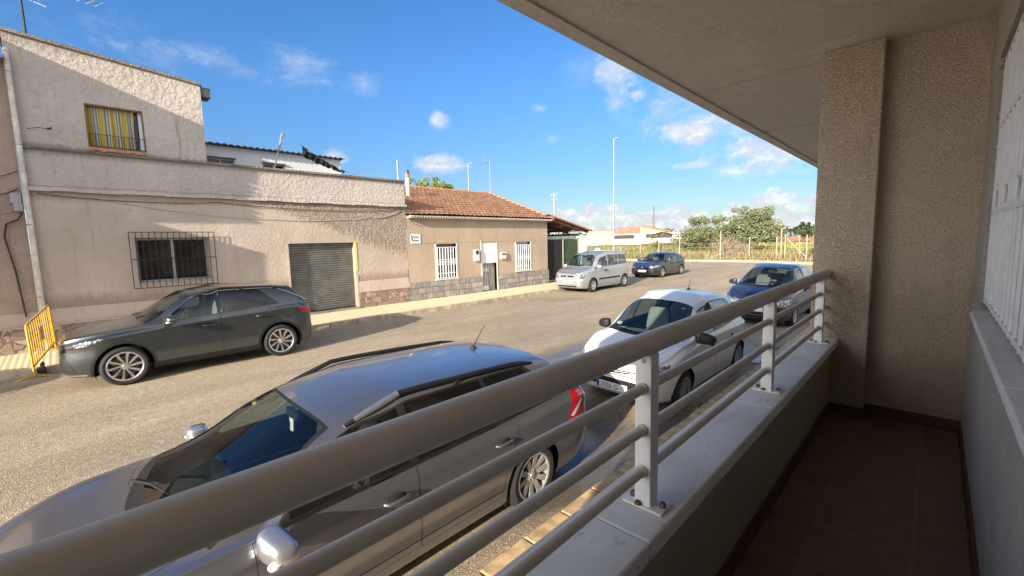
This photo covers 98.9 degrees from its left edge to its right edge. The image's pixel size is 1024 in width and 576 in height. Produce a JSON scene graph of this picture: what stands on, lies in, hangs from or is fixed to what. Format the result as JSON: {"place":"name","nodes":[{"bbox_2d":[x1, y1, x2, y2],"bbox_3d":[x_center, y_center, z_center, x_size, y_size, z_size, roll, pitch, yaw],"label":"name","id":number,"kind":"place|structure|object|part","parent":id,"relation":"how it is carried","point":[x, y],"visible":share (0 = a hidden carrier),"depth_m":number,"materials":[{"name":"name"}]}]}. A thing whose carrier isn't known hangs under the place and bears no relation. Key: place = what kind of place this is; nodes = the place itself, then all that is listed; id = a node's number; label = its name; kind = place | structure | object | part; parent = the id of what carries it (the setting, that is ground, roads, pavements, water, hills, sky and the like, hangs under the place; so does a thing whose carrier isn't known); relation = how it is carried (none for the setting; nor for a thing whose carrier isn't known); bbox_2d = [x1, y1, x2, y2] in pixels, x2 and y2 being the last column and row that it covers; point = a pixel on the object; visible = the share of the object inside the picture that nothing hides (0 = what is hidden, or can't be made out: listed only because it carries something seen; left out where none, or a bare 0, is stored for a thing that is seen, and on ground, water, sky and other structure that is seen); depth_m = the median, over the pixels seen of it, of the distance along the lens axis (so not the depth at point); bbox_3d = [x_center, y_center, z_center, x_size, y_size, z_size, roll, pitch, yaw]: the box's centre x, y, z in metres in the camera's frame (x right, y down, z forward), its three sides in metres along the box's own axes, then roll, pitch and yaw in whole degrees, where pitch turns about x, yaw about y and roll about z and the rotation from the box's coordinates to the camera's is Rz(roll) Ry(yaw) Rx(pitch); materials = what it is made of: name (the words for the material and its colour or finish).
{"place":"outdoors","nodes":[
{"label":"outdoors","id":0,"kind":"place"},
{"bbox_2d":[205,141,344,173],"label":"house","id":1,"kind":"structure","parent":0,"point":[217,152],"depth_m":16.10,"materials":[{"name":"paint"}]},
{"bbox_2d":[206,155,235,163],"bbox_3d":[-10.103,-4.266,15.182,0.180,0.540,0.920,5,8,44],"label":"window","id":2,"kind":"structure","parent":1,"relation":"in","point":[218,159],"depth_m":15.18,"materials":[{"name":"metal"}]},
{"bbox_2d":[261,162,285,168],"bbox_3d":[-8.920,-4.414,16.400,0.180,0.520,0.830,5,8,44],"label":"window","id":3,"kind":"structure","parent":1,"relation":"in","point":[280,165],"depth_m":16.39,"materials":[{"name":"glass"}]},
{"bbox_2d":[6,254,550,371],"bbox_3d":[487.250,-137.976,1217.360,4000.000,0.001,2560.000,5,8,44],"label":"ground","id":4,"kind":"structure","parent":0,"point":[39,309],"depth_m":37.35,"materials":[{"name":"concrete"}]},
{"bbox_2d":[0,282,558,371],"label":"pavement","id":5,"kind":"structure","parent":0,"point":[14,362],"depth_m":14.67,"materials":[{"name":"beige concrete"}]},
{"bbox_2d":[0,56,42,355],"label":"neighbour house","id":6,"kind":"structure","parent":5,"relation":"on","point":[19,310],"depth_m":9.45,"materials":[{"name":"concrete"},{"name":"plaster"},{"name":"stone"}]},
{"bbox_2d":[0,26,409,349],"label":"garage house","id":7,"kind":"structure","parent":5,"relation":"on","point":[121,223],"depth_m":11.13,"materials":[{"name":"paint"}]},
{"bbox_2d":[19,0,102,32],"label":"roof antenna","id":8,"kind":"object","parent":7,"relation":"on","point":[23,16],"visible":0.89,"depth_m":9.80,"materials":[{"name":"metal"}]},
{"bbox_2d":[83,103,146,151],"bbox_3d":[-9.609,-3.845,10.616,0.220,0.990,1.050,5,8,44],"label":"window","id":9,"kind":"structure","parent":7,"relation":"in","point":[114,122],"depth_m":10.60,"materials":[{"name":"fabric"}]},
{"bbox_2d":[134,237,211,284],"bbox_3d":[-8.916,-0.741,11.558,0.265,1.175,1.580,5,8,44],"label":"window","id":10,"kind":"structure","parent":7,"relation":"in","point":[194,239],"depth_m":11.57,"materials":[{"name":"metal"}]},
{"bbox_2d":[274,132,284,167],"bbox_3d":[-8.037,-4.552,15.074,0.129,1.644,0.551,5,8,44],"label":"leaning post","id":11,"kind":"object","parent":7,"relation":"on","point":[280,142],"visible":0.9,"depth_m":15.05,"materials":[{"name":"metal"}]},
{"bbox_2d":[396,160,398,179],"bbox_3d":[-6.947,-5.733,26.981,0.100,4.201,0.160,5,8,44],"label":"rooftop pole","id":12,"kind":"object","parent":7,"relation":"on","point":[397,170],"visible":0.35,"depth_m":26.79,"materials":[{"name":"metal"}]},
{"bbox_3d":[-6.970,-4.817,16.342,0.011,0.890,1.855,5,8,44],"label":"washing line","id":13,"kind":"object","parent":7,"relation":"attached to","visible":0},
{"bbox_2d":[302,146,344,172],"bbox_3d":[-7.002,-4.766,16.306,0.110,0.854,1.543,5,8,44],"label":"washing","id":14,"kind":"object","parent":13,"relation":"hanging from","point":[310,156],"visible":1,"depth_m":16.11,"materials":[{"name":"black fabric"}]},
{"bbox_2d":[404,170,554,300],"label":"tiled house","id":15,"kind":"structure","parent":5,"relation":"on","point":[460,242],"depth_m":19.28,"materials":[{"name":"paint"}]},
{"bbox_2d":[436,244,458,280],"bbox_3d":[-2.720,-1.080,17.929,0.260,1.450,1.180,5,8,44],"label":"window","id":16,"kind":"structure","parent":15,"relation":"in","point":[438,252],"depth_m":18.01,"materials":[{"name":"metal"}]},
{"bbox_2d":[472,156,490,191],"bbox_3d":[-1.757,-6.421,25.168,0.400,2.305,1.286,5,8,44],"label":"tv antenna","id":17,"kind":"object","parent":15,"relation":"on","point":[483,167],"visible":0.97,"depth_m":25.33,"materials":[{"name":"metal"}]},
{"bbox_2d":[482,263,488,290],"bbox_3d":[-1.245,-0.527,19.620,0.085,1.300,0.460,5,8,44],"label":"door","id":18,"kind":"structure","parent":15,"relation":"in","point":[484,265],"depth_m":19.64,"materials":[{"name":"white metal"}]},
{"bbox_2d":[515,242,531,271],"bbox_3d":[0.490,-1.525,21.229,0.260,1.420,1.190,5,8,44],"label":"window","id":19,"kind":"structure","parent":15,"relation":"in","point":[519,262],"depth_m":21.32,"materials":[{"name":"white glass"}]},
{"bbox_2d":[545,214,592,264],"bbox_3d":[1.544,-2.381,25.332,4.880,3.720,3.850,5,8,44],"label":"carport","id":20,"kind":"object","parent":15,"relation":"attached to","point":[557,224],"visible":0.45,"depth_m":24.68,"materials":[{"name":"ceramic"}]},
{"bbox_2d":[547,236,578,281],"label":"tarp gate","id":21,"kind":"structure","parent":20,"relation":"attached to","point":[562,250],"depth_m":23.58,"materials":[{"name":"fabric"}]},
{"bbox_2d":[0,262,812,575],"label":"road","id":22,"kind":"structure","parent":0,"point":[58,430],"depth_m":7.21,"materials":[{"name":"grey asphalt"}]},
{"bbox_2d":[15,305,57,381],"bbox_3d":[-9.277,1.025,8.665,0.512,1.277,1.547,-5,7,-33],"label":"crowd barrier","id":23,"kind":"object","parent":22,"relation":"on","point":[41,331],"visible":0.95,"depth_m":8.54,"materials":[{"name":"yellow metal"}]},
{"bbox_2d":[36,362,46,373],"bbox_3d":[-9.016,1.538,8.380,0.100,0.244,0.136,5,8,44],"label":"dark block","id":24,"kind":"object","parent":22,"relation":"on","point":[41,369],"depth_m":8.36,"materials":[{"name":"black plastic"}]},
{"bbox_2d":[57,282,311,384],"bbox_3d":[-6.504,0.748,9.046,2.240,1.570,4.052,5,9,44],"label":"compact suv","id":25,"kind":"object","parent":22,"relation":"on","point":[222,319],"visible":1,"depth_m":8.42,"materials":[{"name":"grey metal"}]},
{"bbox_3d":[-7.339,0.816,9.471,0.115,0.710,1.031,5,9,44],"label":"front door","id":26,"kind":"part","parent":25,"relation":"part of","materials":[{"name":"grey paint"}]},
{"bbox_3d":[-6.056,0.923,8.237,0.115,0.710,1.031,5,9,44],"label":"front door","id":27,"kind":"part","parent":25,"relation":"part of","materials":[{"name":"grey paint"}]},
{"bbox_3d":[-6.658,0.696,10.170,0.114,0.771,0.905,5,9,44],"label":"rear door","id":28,"kind":"part","parent":25,"relation":"part of","materials":[{"name":"grey paint"}]},
{"bbox_3d":[-6.634,0.166,9.902,0.222,0.394,0.605,5,9,44],"label":"rear window","id":29,"kind":"part","parent":25,"relation":"part of","materials":[{"name":"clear glass"}]},
{"bbox_3d":[-5.596,0.251,8.904,0.222,0.394,0.605,5,9,44],"label":"rear window","id":30,"kind":"part","parent":25,"relation":"part of","materials":[{"name":"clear glass"}]},
{"bbox_3d":[-5.374,0.801,8.935,0.114,0.771,0.905,5,9,44],"label":"rear door","id":31,"kind":"part","parent":25,"relation":"part of","materials":[{"name":"grey paint"}]},
{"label":"quarter window","id":32,"kind":"part","parent":25,"relation":"part of","materials":[{"name":"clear glass"}]},
{"bbox_2d":[0,325,585,575],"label":"estate car","id":33,"kind":"object","parent":22,"relation":"on","point":[334,401],"visible":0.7,"depth_m":3.43,"materials":[{"name":"grey paint"}]},
{"bbox_3d":[-2.329,1.544,4.105,0.087,0.634,1.091,4,8,43],"label":"front door","id":34,"kind":"part","parent":33,"relation":"part of","materials":[{"name":"grey paint"}]},
{"bbox_2d":[289,416,294,430],"bbox_3d":[-1.733,1.066,3.455,0.092,0.130,0.044,5,8,44],"label":"air freshener","id":35,"kind":"object","parent":33,"relation":"hanging from","point":[292,424],"visible":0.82,"depth_m":3.43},
{"bbox_3d":[-1.059,1.705,2.891,0.103,0.638,1.091,5,9,44],"label":"front door","id":36,"kind":"part","parent":33,"relation":"part of","materials":[{"name":"grey paint"}]},
{"bbox_3d":[-1.570,1.426,4.883,0.084,0.668,1.065,5,9,44],"label":"rear door","id":37,"kind":"part","parent":33,"relation":"part of","materials":[{"name":"grey paint"}]},
{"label":"rear window","id":38,"kind":"part","parent":33,"relation":"part of","materials":[{"name":"black glass"}]},
{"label":"rear door","id":39,"kind":"part","parent":33,"relation":"part of","materials":[{"name":"grey paint"}]},
{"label":"quarter window","id":40,"kind":"part","parent":33,"relation":"part of","materials":[{"name":"black glass"}]},
{"bbox_2d":[0,278,628,380],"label":"kerb","id":41,"kind":"structure","parent":22,"relation":"on","point":[16,374],"depth_m":13.61,"materials":[{"name":"concrete"}]},
{"bbox_2d":[556,250,627,291],"bbox_3d":[3.828,-0.950,20.744,2.140,1.967,4.112,5,8,44],"label":"van","id":42,"kind":"object","parent":22,"relation":"on","point":[589,275],"visible":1,"depth_m":19.85,"materials":[{"name":"silver paint"}]},
{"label":"front door","id":43,"kind":"part","parent":42,"relation":"part of","materials":[{"name":"silver paint"}]},
{"bbox_2d":[474,326,809,575],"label":"kerb","id":44,"kind":"structure","parent":22,"relation":"on","point":[505,558],"depth_m":4.28,"materials":[{"name":"beige concrete"}]},
{"bbox_2d":[581,280,744,405],"bbox_3d":[2.843,0.774,7.944,2.087,1.785,3.853,7,10,43],"label":"hatchback","id":45,"kind":"object","parent":22,"relation":"on","point":[673,305],"visible":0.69,"depth_m":7.40,"materials":[{"name":"white paint"}]},
{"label":"front door","id":46,"kind":"part","parent":45,"relation":"part of","materials":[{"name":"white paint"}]},
{"bbox_2d":[621,326,648,331],"bbox_3d":[2.063,0.733,7.665,0.600,0.054,0.250,5,8,44],"label":"paper sheet","id":47,"kind":"object","parent":45,"relation":"on","point":[639,329],"visible":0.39,"depth_m":7.57,"materials":[{"name":"white paper"}]},
{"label":"rear door","id":48,"kind":"part","parent":45,"relation":"part of","materials":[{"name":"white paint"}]},
{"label":"front door","id":49,"kind":"part","parent":45,"relation":"part of","materials":[{"name":"white paint"}]},
{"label":"rear door","id":50,"kind":"part","parent":45,"relation":"part of","materials":[{"name":"white paint"}]},
{"bbox_2d":[592,258,812,264],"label":"kerb","id":51,"kind":"structure","parent":22,"relation":"on","point":[731,261],"depth_m":39.02,"materials":[{"name":"concrete"}]},
{"bbox_2d":[743,355,761,363],"bbox_3d":[5.049,1.446,9.154,0.327,0.114,0.586,4,8,39],"label":"litter sheet","id":52,"kind":"object","parent":22,"relation":"on","point":[758,359],"visible":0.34,"depth_m":9.04,"materials":[{"name":"white paper"}]},
{"bbox_2d":[726,263,811,325],"bbox_3d":[8.285,0.066,13.859,2.190,1.660,4.282,7,10,43],"label":"family car","id":53,"kind":"object","parent":22,"relation":"on","point":[766,279],"visible":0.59,"depth_m":13.15,"materials":[{"name":"blue paint"}]},
{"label":"rear door","id":54,"kind":"part","parent":53,"relation":"part of","materials":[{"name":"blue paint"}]},
{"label":"front door","id":55,"kind":"part","parent":53,"relation":"part of","materials":[{"name":"blue paint"}]},
{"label":"rear door","id":56,"kind":"part","parent":53,"relation":"part of","materials":[{"name":"blue paint"}]},
{"bbox_2d":[0,0,816,253],"label":"sky","id":57,"kind":"structure","parent":0,"point":[432,87],"materials":[{"name":"blue"}]},
{"bbox_2d":[408,260,740,279],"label":"side road","id":58,"kind":"structure","parent":0,"point":[692,265],"depth_m":36.10,"materials":[{"name":"grey asphalt"}]},
{"bbox_2d":[631,252,684,276],"bbox_3d":[9.101,-1.504,27.175,2.185,1.450,4.328,5,8,44],"label":"hatchback","id":59,"kind":"object","parent":58,"relation":"on","point":[662,264],"visible":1,"depth_m":26.19,"materials":[{"name":"blue paint"}]},
{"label":"front door","id":60,"kind":"part","parent":59,"relation":"part of","materials":[{"name":"blue paint"}]},
{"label":"rear door","id":61,"kind":"part","parent":59,"relation":"part of","materials":[{"name":"blue paint"}]},
{"bbox_2d":[407,235,813,259],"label":"field","id":62,"kind":"structure","parent":0,"point":[795,239],"depth_m":103.73,"materials":[{"name":"plant"}]},
{"bbox_2d":[409,176,453,188],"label":"roundtop tree","id":63,"kind":"object","parent":62,"relation":"on","point":[438,184],"visible":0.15,"depth_m":47.01,"materials":[{"name":"green plant"}]},
{"bbox_2d":[551,193,557,234],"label":"utility pole","id":64,"kind":"object","parent":62,"relation":"on","point":[554,195],"visible":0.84,"depth_m":75.03,"materials":[{"name":"concrete"}]},
{"bbox_2d":[587,239,600,244],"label":"white wall","id":65,"kind":"structure","parent":62,"relation":"on","point":[594,242],"depth_m":121.78,"materials":[{"name":"white paint"}]},
{"bbox_2d":[583,230,612,244],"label":"yellow building","id":66,"kind":"structure","parent":62,"relation":"on","point":[605,236],"depth_m":128.94,"materials":[{"name":"paint"}]},
{"bbox_2d":[595,235,604,240],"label":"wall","id":67,"kind":"structure","parent":66,"relation":"in","point":[602,237],"depth_m":129.21,"materials":[{"name":"white paint"}]},
{"bbox_2d":[612,225,686,244],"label":"farm building","id":68,"kind":"structure","parent":62,"relation":"on","point":[628,235],"depth_m":119.46,"materials":[{"name":"white paint"}]},
{"bbox_2d":[615,235,633,238],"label":"window","id":69,"kind":"structure","parent":68,"relation":"in","point":[616,236],"depth_m":121.70,"materials":[{"name":"grey glass"}]},
{"bbox_2d":[647,234,662,249],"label":"bush","id":70,"kind":"object","parent":62,"relation":"on","point":[652,237],"visible":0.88,"depth_m":69.15,"materials":[{"name":"green plant"}]},
{"bbox_2d":[653,232,672,242],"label":"shed","id":71,"kind":"structure","parent":62,"relation":"on","point":[662,239],"depth_m":113.22,"materials":[{"name":"paint"}]},
{"bbox_2d":[666,237,681,242],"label":"grey wall","id":72,"kind":"structure","parent":62,"relation":"on","point":[667,240],"depth_m":109.94,"materials":[{"name":"concrete"}]},
{"bbox_2d":[547,224,814,239],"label":"distant woodland","id":73,"kind":"object","parent":62,"relation":"on","point":[789,230],"visible":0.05,"depth_m":205.68,"materials":[{"name":"green plant"}]},
{"bbox_2d":[670,233,691,249],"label":"bush","id":74,"kind":"object","parent":62,"relation":"on","point":[677,242],"visible":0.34,"depth_m":60.32,"materials":[{"name":"green plant"}]},
{"bbox_2d":[587,242,813,261],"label":"green weeds","id":75,"kind":"object","parent":62,"relation":"on","point":[648,250],"visible":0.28,"depth_m":52.95,"materials":[{"name":"green plant"}]},
{"bbox_2d":[678,214,741,250],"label":"olive tree","id":76,"kind":"object","parent":62,"relation":"on","point":[691,237],"visible":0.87,"depth_m":54.47,"materials":[{"name":"green plant"}]},
{"bbox_2d":[720,231,721,258],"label":"fence post","id":77,"kind":"object","parent":62,"relation":"on","point":[720,243],"visible":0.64,"depth_m":42.09,"materials":[{"name":"concrete"}]},
{"bbox_2d":[615,242,804,257],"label":"fence wire","id":78,"kind":"object","parent":77,"relation":"attached to","point":[722,243],"visible":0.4,"depth_m":41.74,"materials":[{"name":"metal"}]},
{"bbox_2d":[708,234,737,255],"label":"dry shrub","id":79,"kind":"object","parent":62,"relation":"on","point":[723,249],"visible":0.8,"depth_m":47.08,"materials":[{"name":"beige plant"}]},
{"bbox_2d":[723,241,753,257],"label":"dry shrub","id":80,"kind":"object","parent":62,"relation":"on","point":[733,252],"visible":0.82,"depth_m":43.17,"materials":[{"name":"beige plant"}]},
{"bbox_2d":[726,205,790,250],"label":"olive tree","id":81,"kind":"object","parent":62,"relation":"on","point":[755,225],"visible":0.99,"depth_m":49.66,"materials":[{"name":"green plant"}]},
{"bbox_2d":[704,242,813,250],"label":"flowering crop","id":82,"kind":"object","parent":62,"relation":"on","point":[768,244],"visible":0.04,"depth_m":69.53,"materials":[{"name":"yellow plant"}]},
{"bbox_2d":[780,228,782,259],"bbox_3d":[23.756,-3.803,38.605,0.076,2.900,0.076,5,8,44],"label":"fence post","id":83,"kind":"object","parent":62,"relation":"on","point":[781,243],"visible":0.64,"depth_m":38.56,"materials":[{"name":"concrete"}]},
{"bbox_2d":[786,238,804,255],"bbox_3d":[24.736,-3.300,37.788,1.964,2.107,0.089,4,8,41],"label":"fence brace","id":84,"kind":"object","parent":62,"relation":"on","point":[795,246],"visible":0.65,"depth_m":37.91,"materials":[{"name":"concrete"}]},
{"bbox_2d":[792,221,814,241],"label":"tree","id":85,"kind":"object","parent":62,"relation":"on","point":[808,230],"visible":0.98,"depth_m":79.36,"materials":[{"name":"green plant"}]},
{"bbox_2d":[806,235,807,260],"bbox_3d":[25.131,-3.355,37.327,0.076,2.350,0.076,5,8,44],"label":"fence post","id":86,"kind":"object","parent":62,"relation":"on","point":[806,246],"visible":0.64,"depth_m":37.28,"materials":[{"name":"concrete"}]},
{"bbox_2d":[587,244,813,261],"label":"dry grass","id":87,"kind":"structure","parent":0,"point":[789,258],"depth_m":45.64,"materials":[{"name":"beige plant"}]},
{"bbox_2d":[593,258,810,261],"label":"pavement","id":88,"kind":"structure","parent":0,"point":[718,259],"depth_m":41.40,"materials":[{"name":"concrete"}]},
{"bbox_2d":[613,137,618,258],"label":"street lamp","id":89,"kind":"object","parent":88,"relation":"on","point":[613,203],"visible":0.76,"depth_m":48.13,"materials":[{"name":"metal"}]},
{"label":"pavement","id":90,"kind":"structure","parent":0,"visible":0},
{"bbox_2d":[493,0,1023,575],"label":"apartment block","id":91,"kind":"structure","parent":90,"relation":"on","point":[899,124],"depth_m":2.58,"materials":[{"name":"paint"}]},
{"bbox_2d":[0,270,831,575],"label":"balcony railing","id":92,"kind":"object","parent":91,"relation":"on","point":[146,538],"visible":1,"depth_m":0.67,"materials":[{"name":"metal"}]},
{"bbox_2d":[732,413,970,575],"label":"balcony floor","id":93,"kind":"structure","parent":91,"relation":"attached to","point":[869,495],"depth_m":1.97,"materials":[{"name":"tile"}]},
{"bbox_2d":[970,13,1023,456],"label":"window","id":94,"kind":"structure","parent":91,"relation":"in","point":[1000,331],"depth_m":1.56,"materials":[{"name":"metal"}]}
]}

